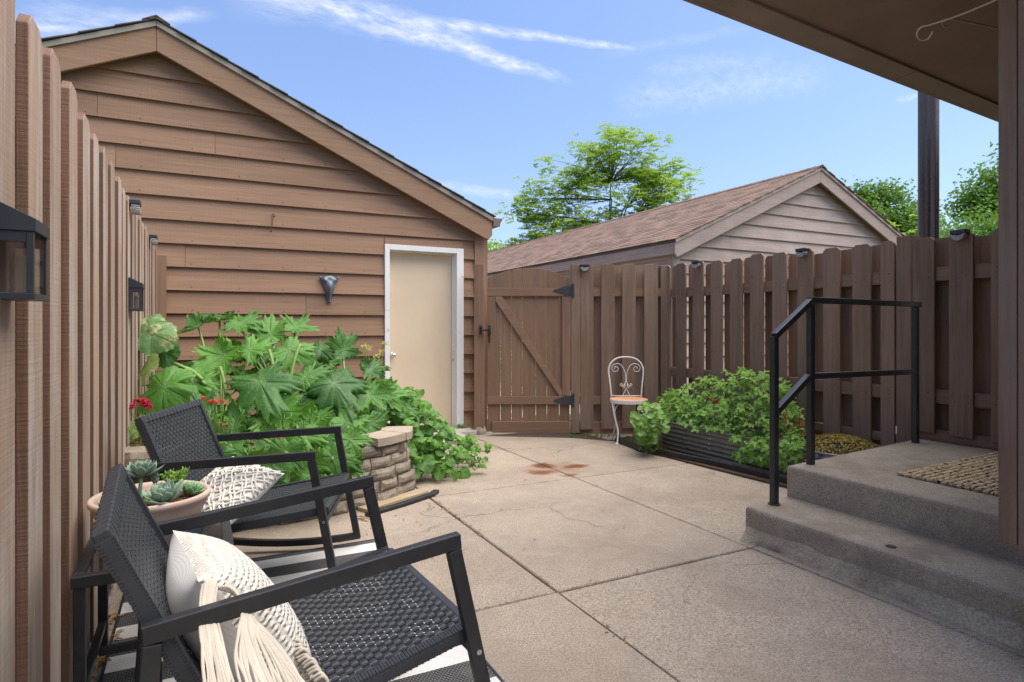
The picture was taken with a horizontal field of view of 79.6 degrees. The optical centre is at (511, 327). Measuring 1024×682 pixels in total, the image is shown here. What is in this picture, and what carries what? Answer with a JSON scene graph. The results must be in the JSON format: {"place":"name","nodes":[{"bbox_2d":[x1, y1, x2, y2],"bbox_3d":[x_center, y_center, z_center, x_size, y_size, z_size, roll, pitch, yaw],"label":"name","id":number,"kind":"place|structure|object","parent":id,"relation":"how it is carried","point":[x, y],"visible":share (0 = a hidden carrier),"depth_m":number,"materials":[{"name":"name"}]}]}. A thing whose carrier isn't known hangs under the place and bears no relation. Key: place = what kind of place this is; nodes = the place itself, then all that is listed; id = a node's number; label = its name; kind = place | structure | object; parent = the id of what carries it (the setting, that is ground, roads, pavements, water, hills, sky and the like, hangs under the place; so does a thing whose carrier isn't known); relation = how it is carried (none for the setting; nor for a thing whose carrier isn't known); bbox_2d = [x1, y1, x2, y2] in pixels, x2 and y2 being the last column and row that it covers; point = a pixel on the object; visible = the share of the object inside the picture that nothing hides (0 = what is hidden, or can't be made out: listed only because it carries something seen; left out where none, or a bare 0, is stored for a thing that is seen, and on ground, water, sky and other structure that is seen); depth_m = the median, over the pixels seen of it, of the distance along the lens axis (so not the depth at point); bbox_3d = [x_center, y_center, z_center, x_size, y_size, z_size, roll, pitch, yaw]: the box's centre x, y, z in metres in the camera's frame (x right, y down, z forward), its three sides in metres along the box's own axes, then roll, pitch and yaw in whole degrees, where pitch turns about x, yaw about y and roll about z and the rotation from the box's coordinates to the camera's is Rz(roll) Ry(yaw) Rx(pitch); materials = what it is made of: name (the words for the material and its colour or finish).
{"place":"outdoors","nodes":[
{"label":"outdoors","id":0,"kind":"place"},
{"bbox_2d":[487,380,511,421],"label":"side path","id":1,"kind":"structure","parent":0,"point":[500,405],"depth_m":9.08,"materials":[{"name":"grey concrete"}]},
{"bbox_2d":[487,340,511,412],"bbox_3d":[-0.378,0.520,8.557,1.277,1.405,1.070,0,0,19],"label":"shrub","id":2,"kind":"object","parent":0,"point":[500,381],"depth_m":8.49,"materials":[{"name":"green plant"}]},
{"bbox_2d":[500,334,511,404],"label":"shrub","id":3,"kind":"object","parent":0,"point":[511,369],"visible":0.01,"depth_m":9.21,"materials":[{"name":"green plant"}]},
{"bbox_2d":[15,0,997,249],"label":"sky","id":4,"kind":"structure","parent":0,"point":[467,94],"materials":[{"name":"blue"}]},
{"bbox_2d":[471,432,634,440],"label":"gate path","id":5,"kind":"structure","parent":0,"point":[599,434],"depth_m":6.81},
{"bbox_2d":[435,427,476,434],"bbox_3d":[-0.861,1.165,6.681,0.950,0.050,0.240,0,0,-27],"label":"door step","id":6,"kind":"object","parent":5,"relation":"on","point":[467,431],"depth_m":6.78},
{"bbox_2d":[456,423,467,427],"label":"weed","id":7,"kind":"object","parent":6,"relation":"on","point":[462,426],"visible":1,"depth_m":6.95,"materials":[{"name":"green plant"}]},
{"bbox_2d":[473,264,486,434],"bbox_3d":[-0.362,0.264,6.860,0.165,1.932,0.167,0,0,0],"label":"gate post","id":8,"kind":"object","parent":5,"relation":"on","point":[479,427],"visible":0.93,"depth_m":6.80,"materials":[{"name":"paint"}]},
{"bbox_2d":[479,268,573,432],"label":"garden gate","id":9,"kind":"structure","parent":8,"relation":"attached to","point":[540,399],"depth_m":6.82,"materials":[{"name":"paint"}]},
{"bbox_2d":[570,264,666,432],"bbox_3d":[1.200,0.239,6.857,1.094,1.881,0.119,0,0,-2],"label":"fence panel","id":10,"kind":"object","parent":5,"relation":"on","point":[616,311],"visible":0.84,"depth_m":6.81,"materials":[{"name":"paint"}]},
{"bbox_2d":[580,264,588,270],"bbox_3d":[0.800,-0.655,6.788,0.100,0.080,0.070,0,0,0],"label":"solar light","id":11,"kind":"object","parent":10,"relation":"attached to","point":[582,266],"visible":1,"depth_m":6.75,"materials":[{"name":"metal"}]},
{"bbox_2d":[90,436,1023,681],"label":"patio","id":12,"kind":"structure","parent":0,"point":[733,608],"depth_m":2.80,"materials":[{"name":"beige concrete"}]},
{"bbox_2d":[0,0,156,681],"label":"board fence","id":13,"kind":"object","parent":12,"relation":"on","point":[73,359],"visible":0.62,"depth_m":1.64,"materials":[{"name":"paint"}]},
{"bbox_2d":[0,202,49,301],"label":"wall lantern","id":14,"kind":"object","parent":13,"relation":"attached to","point":[28,233],"depth_m":1.15,"materials":[{"name":"metal"}]},
{"bbox_2d":[129,199,141,214],"bbox_3d":[-2.113,-0.668,3.434,0.070,0.080,0.100,0,0,-27],"label":"solar light","id":15,"kind":"object","parent":13,"relation":"attached to","point":[135,205],"visible":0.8,"depth_m":3.40,"materials":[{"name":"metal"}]},
{"bbox_2d":[129,277,143,310],"bbox_3d":[-2.084,-0.182,3.416,0.066,0.184,0.126,0,0,-27],"label":"wall lantern","id":16,"kind":"object","parent":13,"relation":"attached to","point":[136,286],"depth_m":3.37,"materials":[{"name":"metal"}]},
{"bbox_2d":[149,234,157,244],"bbox_3d":[-2.842,-0.688,4.859,0.070,0.080,0.100,0,0,-27],"label":"solar light","id":17,"kind":"object","parent":13,"relation":"attached to","point":[153,238],"visible":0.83,"depth_m":4.83,"materials":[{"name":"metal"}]},
{"bbox_2d":[130,422,416,531],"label":"retaining wall","id":18,"kind":"structure","parent":12,"relation":"on","point":[386,465],"depth_m":4.13,"materials":[{"name":"beige stone"}]},
{"bbox_2d":[125,445,179,466],"bbox_3d":[-1.927,0.700,3.309,0.304,0.113,0.203,0,0,-20],"label":"loose stone","id":19,"kind":"object","parent":18,"relation":"on","point":[133,454],"visible":0.13,"depth_m":3.21,"materials":[{"name":"beige stone"}]},
{"bbox_2d":[361,341,388,380],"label":"dill plant","id":20,"kind":"object","parent":18,"relation":"on","point":[364,345],"visible":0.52,"depth_m":5.45,"materials":[{"name":"yellow plant"}]},
{"bbox_2d":[98,539,504,681],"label":"rug","id":21,"kind":"object","parent":12,"relation":"on","point":[453,665],"visible":0.11,"depth_m":2.30,"materials":[{"name":"fabric"}]},
{"bbox_2d":[70,520,233,681],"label":"side table","id":22,"kind":"object","parent":21,"relation":"on","point":[91,570],"visible":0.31,"depth_m":1.87,"materials":[{"name":"black metal"}]},
{"bbox_2d":[86,480,210,543],"bbox_3d":[-1.188,0.632,2.026,0.354,0.173,0.354,0,0,-27],"label":"planter bowl","id":23,"kind":"object","parent":22,"relation":"on","point":[182,505],"visible":0.2,"depth_m":1.96,"materials":[{"name":"ceramic"}]},
{"bbox_2d":[125,460,164,492],"bbox_3d":[-1.208,0.507,2.016,0.122,0.144,0.108,0,0,-20],"label":"succulent","id":24,"kind":"object","parent":23,"relation":"in","point":[140,469],"visible":0.96,"depth_m":2.00,"materials":[{"name":"green plant"}]},
{"bbox_2d":[150,460,159,484],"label":"succulent","id":25,"kind":"object","parent":23,"relation":"in","point":[154,479],"visible":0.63,"depth_m":2.04,"materials":[{"name":"green plant"}]},
{"bbox_2d":[141,479,183,505],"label":"succulent","id":26,"kind":"object","parent":23,"relation":"on","point":[168,491],"visible":0.98,"depth_m":1.94,"materials":[{"name":"green plant"}]},
{"bbox_2d":[160,466,189,483],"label":"succulent","id":27,"kind":"object","parent":23,"relation":"on","point":[175,477],"visible":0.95,"depth_m":2.11,"materials":[{"name":"green plant"}]},
{"bbox_2d":[176,480,206,495],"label":"succulent","id":28,"kind":"object","parent":23,"relation":"on","point":[189,488],"visible":0.88,"depth_m":2.05,"materials":[{"name":"green plant"}]},
{"bbox_2d":[134,399,360,597],"bbox_3d":[-1.177,0.756,2.885,0.833,0.779,0.697,0,0,-7],"label":"rocking chair","id":29,"kind":"object","parent":21,"relation":"on","point":[323,510],"visible":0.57,"depth_m":2.78,"materials":[{"name":"wicker"}]},
{"bbox_2d":[199,456,284,523],"bbox_3d":[-1.191,0.686,2.583,0.335,0.126,0.330,7,34,28],"label":"throw pillow","id":30,"kind":"object","parent":29,"relation":"on","point":[233,485],"visible":0.6,"depth_m":2.55,"materials":[{"name":"beige fabric"}]},
{"bbox_2d":[91,463,490,681],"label":"rocking chair","id":31,"kind":"object","parent":21,"relation":"on","point":[129,539],"visible":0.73,"depth_m":1.48,"materials":[{"name":"wicker"}]},
{"bbox_2d":[166,530,329,681],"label":"throw pillow","id":32,"kind":"object","parent":31,"relation":"on","point":[269,645],"visible":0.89,"depth_m":1.33,"materials":[{"name":"beige fabric"}]},
{"bbox_2d":[357,489,427,511],"bbox_3d":[-0.786,1.158,4.119,0.100,0.024,0.550,0,0,36],"label":"wood plank","id":33,"kind":"object","parent":12,"relation":"on","point":[401,497],"visible":0.69,"depth_m":4.12,"materials":[{"name":"beige wood"}]},
{"bbox_2d":[365,489,438,516],"bbox_3d":[-0.703,1.156,4.060,0.067,0.030,0.655,0,0,35],"label":"drain pipe","id":34,"kind":"object","parent":12,"relation":"on","point":[433,493],"visible":0.89,"depth_m":4.04,"materials":[{"name":"black plastic"}]},
{"bbox_2d":[369,378,491,480],"bbox_3d":[-0.647,0.790,4.994,1.162,0.758,0.865,0,0,-27],"label":"trailing vine","id":35,"kind":"object","parent":12,"relation":"on","point":[427,447],"visible":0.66,"depth_m":4.80,"materials":[{"name":"green plant"}]},
{"bbox_2d":[90,456,803,681],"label":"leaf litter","id":36,"kind":"object","parent":12,"relation":"on","point":[98,662],"visible":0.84,"depth_m":2.44,"materials":[{"name":"brown plant"}]},
{"bbox_2d":[434,432,465,444],"bbox_3d":[-0.692,1.155,6.340,0.499,0.050,0.519,0,0,-27],"label":"stepping stone","id":37,"kind":"object","parent":12,"relation":"on","point":[460,434],"visible":0.13,"depth_m":6.42,"materials":[{"name":"beige stone"}]},
{"bbox_2d":[608,356,647,444],"bbox_3d":[1.195,0.739,6.309,0.380,0.863,0.398,0,0,2],"label":"bistro chair","id":38,"kind":"object","parent":12,"relation":"on","point":[636,399],"visible":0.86,"depth_m":6.44,"materials":[{"name":"white metal"}]},
{"bbox_2d":[630,400,669,453],"bbox_3d":[1.284,0.908,5.722,0.370,0.486,0.693,0,0,11],"label":"nasturtium","id":39,"kind":"object","parent":12,"relation":"on","point":[647,434],"visible":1,"depth_m":5.53,"materials":[{"name":"green plant"}]},
{"bbox_2d":[740,439,1023,650],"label":"concrete steps","id":40,"kind":"structure","parent":12,"relation":"on","point":[871,520],"depth_m":2.91,"materials":[{"name":"grey concrete"}]},
{"bbox_2d":[768,297,921,505],"bbox_3d":[2.146,0.409,3.879,1.693,1.173,0.068,0,0,-33],"label":"handrail","id":41,"kind":"object","parent":40,"relation":"on","point":[807,379],"visible":0.98,"depth_m":3.62,"materials":[{"name":"metal"}]},
{"bbox_2d":[896,452,997,495],"bbox_3d":[2.763,0.799,3.295,1.130,0.018,0.833,0,0,-27],"label":"doormat","id":42,"kind":"object","parent":40,"relation":"on","point":[978,473],"visible":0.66,"depth_m":3.33,"materials":[{"name":"wicker"}]},
{"bbox_2d":[430,432,709,593],"bbox_3d":[0.728,1.276,2.113,4.460,0.188,9.100,0,0,-27],"label":"joint","id":43,"kind":"object","parent":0,"point":[556,435],"visible":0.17,"depth_m":6.65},
{"bbox_2d":[487,164,904,401],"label":"garage","id":44,"kind":"structure","parent":0,"point":[819,209],"depth_m":10.91,"materials":[{"name":"beige wood"}]},
{"bbox_2d":[615,434,786,487],"bbox_3d":[1.928,1.173,5.422,0.930,0.035,2.700,0,0,-27],"label":"soil strip","id":45,"kind":"object","parent":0,"point":[752,477],"visible":0.12,"depth_m":5.03,"materials":[{"name":"brown soil"}]},
{"bbox_2d":[567,432,669,449],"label":"grass","id":46,"kind":"structure","parent":45,"relation":"on","point":[609,435],"depth_m":6.55,"materials":[{"name":"green plant"}]},
{"bbox_2d":[616,435,786,483],"bbox_3d":[1.618,1.140,5.187,0.171,0.066,2.566,0,0,-28],"label":"garden edging","id":47,"kind":"object","parent":45,"relation":"on","point":[716,463],"visible":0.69,"depth_m":5.21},
{"bbox_2d":[661,417,880,476],"bbox_3d":[2.111,1.042,5.246,0.620,0.298,2.196,0,0,-27],"label":"raised planter","id":48,"kind":"object","parent":45,"relation":"on","point":[710,444],"visible":0.36,"depth_m":5.33,"materials":[{"name":"metal"}]},
{"bbox_2d":[656,366,805,472],"bbox_3d":[1.837,0.720,5.543,0.669,0.761,2.209,0,0,-27],"label":"leafy plant","id":49,"kind":"object","parent":48,"relation":"in","point":[684,409],"visible":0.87,"depth_m":5.25,"materials":[{"name":"green plant"}]},
{"bbox_2d":[780,410,805,443],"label":"dry plant","id":50,"kind":"object","parent":48,"relation":"on","point":[798,422],"visible":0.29,"depth_m":4.84,"materials":[{"name":"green plant"}]},
{"bbox_2d":[803,433,879,455],"bbox_3d":[2.431,0.867,4.528,0.516,0.156,0.639,0,0,-27],"label":"stonecrop mound","id":51,"kind":"object","parent":48,"relation":"on","point":[841,437],"visible":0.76,"depth_m":4.46,"materials":[{"name":"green plant"}]},
{"bbox_2d":[683,0,1023,550],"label":"house","id":52,"kind":"structure","parent":0,"point":[977,69],"depth_m":2.75,"materials":[{"name":"paint"}]},
{"bbox_2d":[916,0,995,40],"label":"plant hook","id":53,"kind":"object","parent":52,"relation":"attached to","point":[919,28],"visible":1,"depth_m":2.70,"materials":[{"name":"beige metal"}]},
{"bbox_2d":[941,18,997,28],"bbox_3d":[2.120,-1.370,2.814,0.427,0.008,0.073,0,0,-16],"label":"plant hook","id":54,"kind":"object","parent":52,"relation":"attached to","point":[970,22],"visible":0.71,"depth_m":2.77,"materials":[{"name":"black metal"}]},
{"label":"ground","id":55,"kind":"structure","parent":0,"visible":0},
{"bbox_2d":[41,15,501,429],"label":"garage","id":56,"kind":"structure","parent":55,"relation":"on","point":[218,159],"depth_m":6.08,"materials":[{"name":"paint"}]},
{"bbox_2d":[319,275,339,302],"bbox_3d":[-1.868,-0.391,6.300,0.207,0.281,0.079,0,0,-27],"label":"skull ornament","id":57,"kind":"object","parent":56,"relation":"attached to","point":[328,282],"visible":1,"depth_m":6.28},
{"bbox_2d":[390,252,451,425],"bbox_3d":[-1.017,0.145,6.873,0.754,1.990,0.115,0,0,-27],"label":"door","id":58,"kind":"structure","parent":56,"relation":"in","point":[420,284],"depth_m":6.90,"materials":[{"name":"paint"}]},
{"bbox_2d":[487,239,508,251],"bbox_3d":[-1.056,-2.041,35.969,6.054,6.653,4.264,0,0,10],"label":"linden tree","id":59,"kind":"object","parent":55,"relation":"on","point":[493,245],"depth_m":35.32,"materials":[{"name":"green plant"}]},
{"bbox_2d":[492,122,705,250],"bbox_3d":[4.434,-4.101,28.026,11.681,10.742,5.508,0,0,0],"label":"locust tree","id":60,"kind":"object","parent":55,"relation":"on","point":[648,178],"visible":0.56,"depth_m":27.59,"materials":[{"name":"green plant"}]},
{"bbox_2d":[667,229,997,450],"bbox_3d":[2.696,0.239,5.082,0.138,1.862,4.596,0,0,-27],"label":"board fence","id":61,"kind":"object","parent":55,"relation":"on","point":[950,284],"visible":0.72,"depth_m":4.84,"materials":[{"name":"paint"}]},
{"bbox_2d":[691,260,702,268],"bbox_3d":[1.929,-0.651,6.405,0.070,0.080,0.100,0,0,-27],"label":"solar light","id":62,"kind":"object","parent":61,"relation":"attached to","point":[696,264],"visible":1,"depth_m":6.38,"materials":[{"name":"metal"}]},
{"bbox_2d":[795,248,809,257],"bbox_3d":[2.500,-0.638,5.288,0.070,0.080,0.100,0,0,-27],"label":"solar light","id":63,"kind":"object","parent":61,"relation":"attached to","point":[803,253],"visible":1,"depth_m":5.26,"materials":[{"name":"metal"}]},
{"bbox_2d":[950,229,970,241],"bbox_3d":[3.058,-0.625,4.197,0.070,0.080,0.100,0,0,-27],"label":"solar light","id":64,"kind":"object","parent":61,"relation":"attached to","point":[956,236],"visible":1,"depth_m":4.17,"materials":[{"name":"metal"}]},
{"bbox_2d":[841,175,957,235],"bbox_3d":[15.682,-2.617,26.001,6.268,7.774,4.887,0,0,-27],"label":"maple tree","id":65,"kind":"object","parent":55,"relation":"on","point":[880,199],"visible":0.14,"depth_m":25.30,"materials":[{"name":"green plant"}]},
{"bbox_2d":[888,214,917,233],"bbox_3d":[12.461,-1.137,19.692,3.287,4.826,3.232,0,0,-27],"label":"tree","id":66,"kind":"object","parent":55,"relation":"on","point":[900,225],"depth_m":19.64,"materials":[{"name":"green plant"}]},
{"bbox_2d":[918,91,939,238],"bbox_3d":[3.328,-0.530,4.914,0.140,3.400,0.144,0,0,40],"label":"wooden post","id":67,"kind":"object","parent":55,"relation":"on","point":[928,166],"depth_m":4.86,"materials":[{"name":"brown wood"}]},
{"bbox_2d":[908,194,997,237],"bbox_3d":[12.294,-1.272,16.074,4.370,5.086,2.763,0,0,-2],"label":"crabapple tree","id":68,"kind":"object","parent":55,"relation":"on","point":[989,226],"visible":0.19,"depth_m":15.81,"materials":[{"name":"green plant"}]},
{"bbox_2d":[940,141,997,229],"bbox_3d":[16.412,-2.590,20.032,4.452,7.722,3.406,0,0,-5],"label":"ash tree","id":69,"kind":"object","parent":55,"relation":"on","point":[978,192],"visible":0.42,"depth_m":19.92,"materials":[{"name":"green plant"}]},
{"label":"bed soil","id":70,"kind":"structure","parent":0,"visible":0},
{"bbox_2d":[128,397,173,446],"bbox_3d":[-2.042,0.606,3.445,0.350,0.428,0.237,0,0,-27],"label":"flowering plant","id":71,"kind":"object","parent":70,"relation":"on","point":[143,404],"visible":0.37,"depth_m":3.43,"materials":[{"name":"red plant"}]},
{"bbox_2d":[201,396,243,440],"bbox_3d":[-1.777,0.621,3.733,0.258,0.421,0.180,0,0,2],"label":"flowering plant","id":72,"kind":"object","parent":70,"relation":"on","point":[216,424],"visible":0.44,"depth_m":3.70,"materials":[{"name":"green plant"}]},
{"bbox_2d":[130,310,420,501],"bbox_3d":[-1.609,0.462,4.407,2.033,1.217,2.099,0,0,-27],"label":"squash plant","id":73,"kind":"object","parent":70,"relation":"on","point":[272,394],"visible":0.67,"depth_m":4.26,"materials":[{"name":"green plant"}]},
{"bbox_2d":[249,408,334,450],"bbox_3d":[-1.365,0.680,3.830,0.510,0.349,0.204,0,0,-27],"label":"flowering plant","id":74,"kind":"object","parent":70,"relation":"on","point":[315,419],"visible":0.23,"depth_m":3.84,"materials":[{"name":"green plant"}]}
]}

